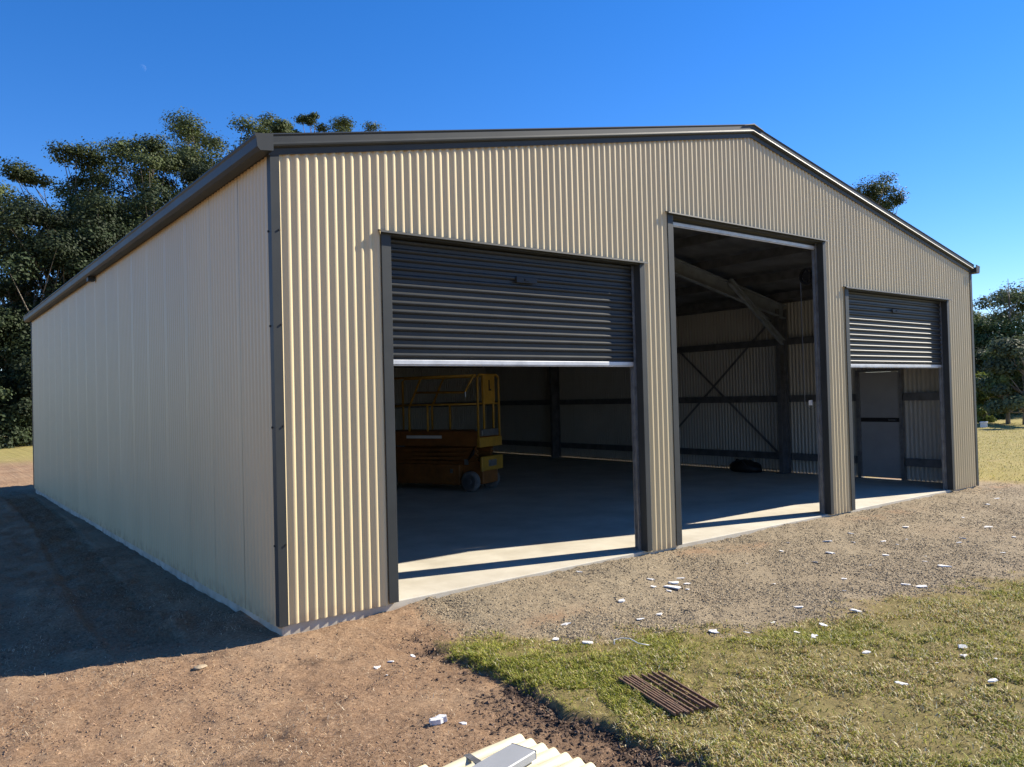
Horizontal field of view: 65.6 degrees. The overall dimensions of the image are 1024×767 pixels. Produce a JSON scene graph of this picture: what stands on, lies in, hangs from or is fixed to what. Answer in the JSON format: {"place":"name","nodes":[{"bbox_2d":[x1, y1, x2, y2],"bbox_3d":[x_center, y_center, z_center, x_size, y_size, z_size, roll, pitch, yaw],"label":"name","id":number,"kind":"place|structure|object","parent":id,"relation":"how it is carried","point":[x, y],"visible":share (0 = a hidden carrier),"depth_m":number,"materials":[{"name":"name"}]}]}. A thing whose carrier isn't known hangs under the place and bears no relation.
{"place":"outdoors","nodes":[
{"label":"outdoors","id":0,"kind":"place"},
{"bbox_2d":[0,412,1023,766],"bbox_3d":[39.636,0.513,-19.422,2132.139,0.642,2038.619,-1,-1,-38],"label":"ground","id":1,"kind":"structure","parent":0,"point":[46,544],"depth_m":5.92,"materials":[{"name":"brown soil"}]},
{"bbox_2d":[0,306,30,413],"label":"gum tree","id":2,"kind":"object","parent":1,"relation":"on","point":[20,337],"visible":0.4,"depth_m":40.18,"materials":[{"name":"green plant"}]},
{"bbox_2d":[0,374,32,448],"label":"tree","id":3,"kind":"object","parent":1,"relation":"on","point":[15,418],"visible":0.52,"depth_m":38.54,"materials":[{"name":"green plant"}]},
{"bbox_2d":[0,340,32,446],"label":"gum tree","id":4,"kind":"object","parent":1,"relation":"on","point":[16,377],"visible":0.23,"depth_m":39.47,"materials":[{"name":"green plant"}]},
{"bbox_2d":[0,180,81,437],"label":"gum tree","id":5,"kind":"object","parent":1,"relation":"on","point":[14,293],"visible":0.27,"depth_m":46.16,"materials":[{"name":"green plant"}]},
{"bbox_2d":[0,156,87,283],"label":"gum tree","id":6,"kind":"object","parent":1,"relation":"on","point":[21,173],"visible":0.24,"depth_m":51.23,"materials":[{"name":"green plant"}]},
{"bbox_2d":[0,229,108,440],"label":"gum tree","id":7,"kind":"object","parent":1,"relation":"on","point":[26,304],"visible":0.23,"depth_m":41.08,"materials":[{"name":"green plant"}]},
{"bbox_2d":[0,193,136,302],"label":"gum tree","id":8,"kind":"object","parent":1,"relation":"on","point":[39,215],"visible":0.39,"depth_m":42.25,"materials":[{"name":"green plant"}]},
{"bbox_2d":[11,188,151,296],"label":"gum tree","id":9,"kind":"object","parent":1,"relation":"on","point":[95,200],"visible":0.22,"depth_m":43.95,"materials":[{"name":"green plant"}]},
{"bbox_2d":[41,136,158,273],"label":"gum tree","id":10,"kind":"object","parent":1,"relation":"on","point":[69,152],"visible":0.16,"depth_m":50.59,"materials":[{"name":"green plant"}]},
{"bbox_2d":[65,131,189,232],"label":"gum tree","id":11,"kind":"object","parent":1,"relation":"on","point":[150,148],"visible":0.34,"depth_m":50.18,"materials":[{"name":"green plant"}]},
{"bbox_2d":[82,178,184,249],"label":"gum tree","id":12,"kind":"object","parent":1,"relation":"on","point":[149,194],"visible":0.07,"depth_m":46.03,"materials":[{"name":"green plant"}]},
{"bbox_2d":[136,141,230,222],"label":"gum tree","id":13,"kind":"object","parent":1,"relation":"on","point":[188,157],"visible":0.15,"depth_m":53.86,"materials":[{"name":"green plant"}]},
{"bbox_2d":[160,159,212,192],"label":"gum tree","id":14,"kind":"object","parent":1,"relation":"on","point":[190,177],"visible":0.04,"depth_m":50.37,"materials":[{"name":"green plant"}]},
{"bbox_2d":[193,664,206,669],"bbox_3d":[-2.197,1.992,5.590,0.076,0.019,0.098,-2,-1,32],"label":"stone","id":15,"kind":"object","parent":1,"relation":"on","point":[199,667],"visible":1,"depth_m":5.57,"materials":[{"name":"beige stone"}]},
{"bbox_2d":[158,106,272,183],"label":"gum tree","id":16,"kind":"object","parent":1,"relation":"on","point":[186,130],"visible":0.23,"depth_m":57.19,"materials":[{"name":"green plant"}]},
{"bbox_2d":[250,110,294,132],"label":"gum tree","id":17,"kind":"object","parent":1,"relation":"on","point":[278,125],"visible":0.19,"depth_m":63.49,"materials":[{"name":"green plant"}]},
{"bbox_2d":[286,122,301,132],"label":"gum tree","id":18,"kind":"object","parent":1,"relation":"on","point":[295,130],"visible":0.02,"depth_m":69.55,"materials":[{"name":"green plant"}]},
{"bbox_2d":[291,111,319,132],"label":"gum tree","id":19,"kind":"object","parent":1,"relation":"on","point":[310,119],"visible":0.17,"depth_m":70.64,"materials":[{"name":"green plant"}]},
{"bbox_2d":[311,114,385,131],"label":"gum tree","id":20,"kind":"object","parent":1,"relation":"on","point":[342,125],"visible":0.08,"depth_m":72.59,"materials":[{"name":"green plant"}]},
{"bbox_2d":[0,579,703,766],"bbox_3d":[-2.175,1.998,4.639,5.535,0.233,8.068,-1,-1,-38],"label":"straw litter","id":21,"kind":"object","parent":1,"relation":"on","point":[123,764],"visible":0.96,"depth_m":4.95,"materials":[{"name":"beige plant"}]},
{"bbox_2d":[0,568,704,766],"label":"dirt clods","id":22,"kind":"object","parent":1,"relation":"on","point":[209,728],"visible":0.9,"depth_m":5.02,"materials":[{"name":"soil"}]},
{"bbox_2d":[429,714,446,724],"bbox_3d":[-0.418,1.908,4.505,0.105,0.035,0.053,-5,5,-15],"label":"foam scrap","id":23,"kind":"object","parent":1,"relation":"on","point":[439,719],"visible":1,"depth_m":4.49,"materials":[{"name":"white plastic"}]},
{"bbox_2d":[23,123,979,635],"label":"shed","id":24,"kind":"structure","parent":1,"relation":"on","point":[657,329],"depth_m":8.91,"materials":[{"name":"beige metal"}]},
{"bbox_2d":[394,373,502,491],"bbox_3d":[-1.408,0.939,15.419,2.408,2.178,0.844,-2,-1,29],"label":"scissor lift","id":25,"kind":"object","parent":24,"relation":"on","point":[467,460],"visible":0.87,"depth_m":15.00,"materials":[{"name":"orange paint"}]},
{"bbox_2d":[391,238,640,550],"bbox_3d":[0.152,0.218,7.875,3.091,3.288,0.070,-1,-1,-38],"label":"roller door","id":26,"kind":"structure","parent":24,"relation":"in","point":[453,305],"depth_m":7.79,"materials":[{"name":"metal"}]},
{"bbox_2d":[673,218,824,513],"bbox_3d":[3.032,-0.291,10.403,3.479,4.246,0.512,-1,-1,-38],"label":"roller door","id":27,"kind":"structure","parent":24,"relation":"in","point":[811,277],"depth_m":11.04,"materials":[{"name":"metal"}]},
{"bbox_2d":[809,267,947,489],"bbox_3d":[5.865,-0.018,12.560,3.132,3.628,0.526,-1,-1,-38],"label":"roller door","id":28,"kind":"structure","parent":24,"relation":"in","point":[886,331],"depth_m":12.45,"materials":[{"name":"metal"}]},
{"bbox_2d":[855,369,906,479],"bbox_3d":[7.018,0.776,15.120,0.150,2.070,0.900,-1,-1,-38],"label":"access door","id":29,"kind":"structure","parent":24,"relation":"in","point":[880,405],"depth_m":15.11,"materials":[{"name":"paint"}]},
{"bbox_2d":[348,634,705,766],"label":"soil clods","id":30,"kind":"object","parent":1,"relation":"on","point":[651,760],"visible":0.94,"depth_m":4.45,"materials":[{"name":"soil"}]},
{"bbox_2d":[618,671,718,715],"bbox_3d":[0.924,1.852,4.761,0.292,0.026,0.656,-1,-1,-22],"label":"steel grate","id":31,"kind":"object","parent":1,"relation":"on","point":[662,699],"visible":1,"depth_m":4.71,"materials":[{"name":"brown metal"}]},
{"bbox_2d":[708,629,718,632],"bbox_3d":[1.556,1.904,6.106,0.087,0.008,0.066,5,10,26],"label":"foam scrap","id":32,"kind":"object","parent":1,"relation":"on","point":[713,631],"visible":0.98,"depth_m":6.10,"materials":[{"name":"white plastic"}]},
{"bbox_2d":[849,172,908,372],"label":"gum tree","id":33,"kind":"object","parent":1,"relation":"on","point":[876,193],"visible":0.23,"depth_m":59.71,"materials":[{"name":"green plant"}]},
{"bbox_2d":[879,186,909,213],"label":"gum tree","id":34,"kind":"object","parent":1,"relation":"on","point":[895,203],"visible":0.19,"depth_m":59.63,"materials":[{"name":"green plant"}]},
{"bbox_2d":[895,681,908,684],"bbox_3d":[2.357,1.814,4.803,0.078,0.007,0.040,4,10,-1],"label":"foam scrap","id":35,"kind":"object","parent":1,"relation":"on","point":[901,683],"visible":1,"depth_m":4.80,"materials":[{"name":"white plastic"}]},
{"bbox_2d":[958,644,966,648],"bbox_3d":[3.090,1.803,5.443,0.078,0.030,0.007,4,-35,-16],"label":"foam scrap","id":36,"kind":"object","parent":1,"relation":"on","point":[962,646],"visible":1,"depth_m":5.44,"materials":[{"name":"white plastic"}]},
{"bbox_2d":[980,421,987,426],"bbox_3d":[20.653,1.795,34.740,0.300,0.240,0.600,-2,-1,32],"label":"bench","id":37,"kind":"object","parent":1,"relation":"on","point":[983,423],"visible":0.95,"depth_m":34.53,"materials":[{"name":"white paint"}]},
{"bbox_2d":[973,309,1002,320],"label":"gum tree","id":38,"kind":"object","parent":1,"relation":"on","point":[976,316],"visible":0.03,"depth_m":53.53,"materials":[{"name":"green plant"}]},
{"bbox_2d":[975,371,1003,422],"bbox_3d":[23.293,0.712,38.759,1.959,2.706,2.866,-2,-1,8],"label":"tree","id":39,"kind":"object","parent":1,"relation":"on","point":[981,398],"visible":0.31,"depth_m":38.65,"materials":[{"name":"green plant"}]},
{"bbox_2d":[987,678,997,681],"bbox_3d":[2.893,1.788,4.781,0.076,0.011,0.039,-4,-4,-22],"label":"foam scrap","id":40,"kind":"object","parent":1,"relation":"on","point":[993,680],"visible":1,"depth_m":4.77,"materials":[{"name":"white plastic"}]},
{"bbox_2d":[974,347,1018,418],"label":"tree","id":41,"kind":"object","parent":1,"relation":"on","point":[979,359],"visible":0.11,"depth_m":41.20,"materials":[{"name":"green plant"}]},
{"bbox_2d":[973,313,1023,414],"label":"gum tree","id":42,"kind":"object","parent":1,"relation":"on","point":[984,330],"visible":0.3,"depth_m":46.31,"materials":[{"name":"green plant"}]},
{"bbox_2d":[973,278,1023,339],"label":"gum tree","id":43,"kind":"object","parent":1,"relation":"on","point":[1014,297],"visible":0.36,"depth_m":48.92,"materials":[{"name":"green plant"}]},
{"bbox_2d":[973,284,1023,329],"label":"gum tree","id":44,"kind":"object","parent":1,"relation":"on","point":[995,299],"visible":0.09,"depth_m":50.81,"materials":[{"name":"green plant"}]},
{"bbox_2d":[975,334,1023,424],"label":"tree","id":45,"kind":"object","parent":1,"relation":"on","point":[1011,347],"visible":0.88,"depth_m":35.89,"materials":[{"name":"green plant"}]},
{"bbox_2d":[979,348,1023,423],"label":"tree","id":46,"kind":"object","parent":1,"relation":"on","point":[996,378],"visible":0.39,"depth_m":36.55,"materials":[{"name":"green plant"}]},
{"bbox_2d":[1000,282,1021,413],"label":"tree","id":47,"kind":"object","parent":1,"relation":"on","point":[1010,311],"visible":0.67,"depth_m":47.61,"materials":[{"name":"green plant"}]},
{"bbox_3d":[-0.636,1.880,3.130,1.400,0.035,0.880,-1,-1,-45],"label":"steel sheet","id":48,"kind":"object","parent":1,"relation":"on","visible":0},
{"bbox_2d":[443,734,595,766],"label":"steel sheet","id":49,"kind":"object","parent":48,"relation":"on","point":[550,757],"visible":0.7,"depth_m":3.90,"materials":[{"name":"white metal"}]},
{"bbox_2d":[463,753,480,763],"bbox_3d":[-0.076,1.818,3.695,0.036,0.007,0.526,-1,-1,-35],"label":"packing strap","id":50,"kind":"object","parent":49,"relation":"on","point":[472,758],"visible":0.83,"depth_m":3.86,"materials":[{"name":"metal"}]},
{"bbox_2d":[472,743,536,766],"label":"steel channel","id":51,"kind":"object","parent":49,"relation":"on","point":[513,755],"visible":1,"depth_m":3.77,"materials":[{"name":"paint"}]},
{"bbox_2d":[0,0,1023,372],"label":"sky","id":52,"kind":"structure","parent":0,"point":[929,93],"materials":[{"name":"blue"}]},
{"bbox_2d":[410,482,1023,651],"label":"gravel","id":53,"kind":"structure","parent":0,"point":[814,606],"depth_m":7.67,"materials":[{"name":"gravel"}]},
{"bbox_2d":[663,585,680,589],"bbox_3d":[1.513,1.914,7.453,0.184,0.014,0.160,7,-6,-11],"label":"foam scrap","id":54,"kind":"object","parent":53,"relation":"on","point":[674,587],"visible":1,"depth_m":7.45,"materials":[{"name":"white plastic"}]},
{"bbox_2d":[440,569,1023,766],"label":"grass","id":55,"kind":"structure","parent":0,"point":[583,676],"depth_m":4.93,"materials":[{"name":"green plant"}]},
{"bbox_2d":[614,638,648,645],"bbox_3d":[0.859,1.857,5.709,0.259,0.042,0.071,-2,-1,18],"label":"cord","id":56,"kind":"object","parent":55,"relation":"on","point":[630,639],"visible":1,"depth_m":5.72,"materials":[{"name":"white plastic"}]},
{"bbox_2d":[730,459,761,472],"bbox_3d":[5.004,1.744,16.992,0.432,0.287,0.778,-1,-1,-38],"label":"bag","id":57,"kind":"object","parent":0,"point":[744,465],"visible":1,"depth_m":16.83,"materials":[{"name":"black plastic"}]},
{"bbox_2d":[977,422,1023,482],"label":"grass","id":58,"kind":"structure","parent":0,"point":[993,428],"depth_m":24.04,"materials":[{"name":"plant"}]}
]}

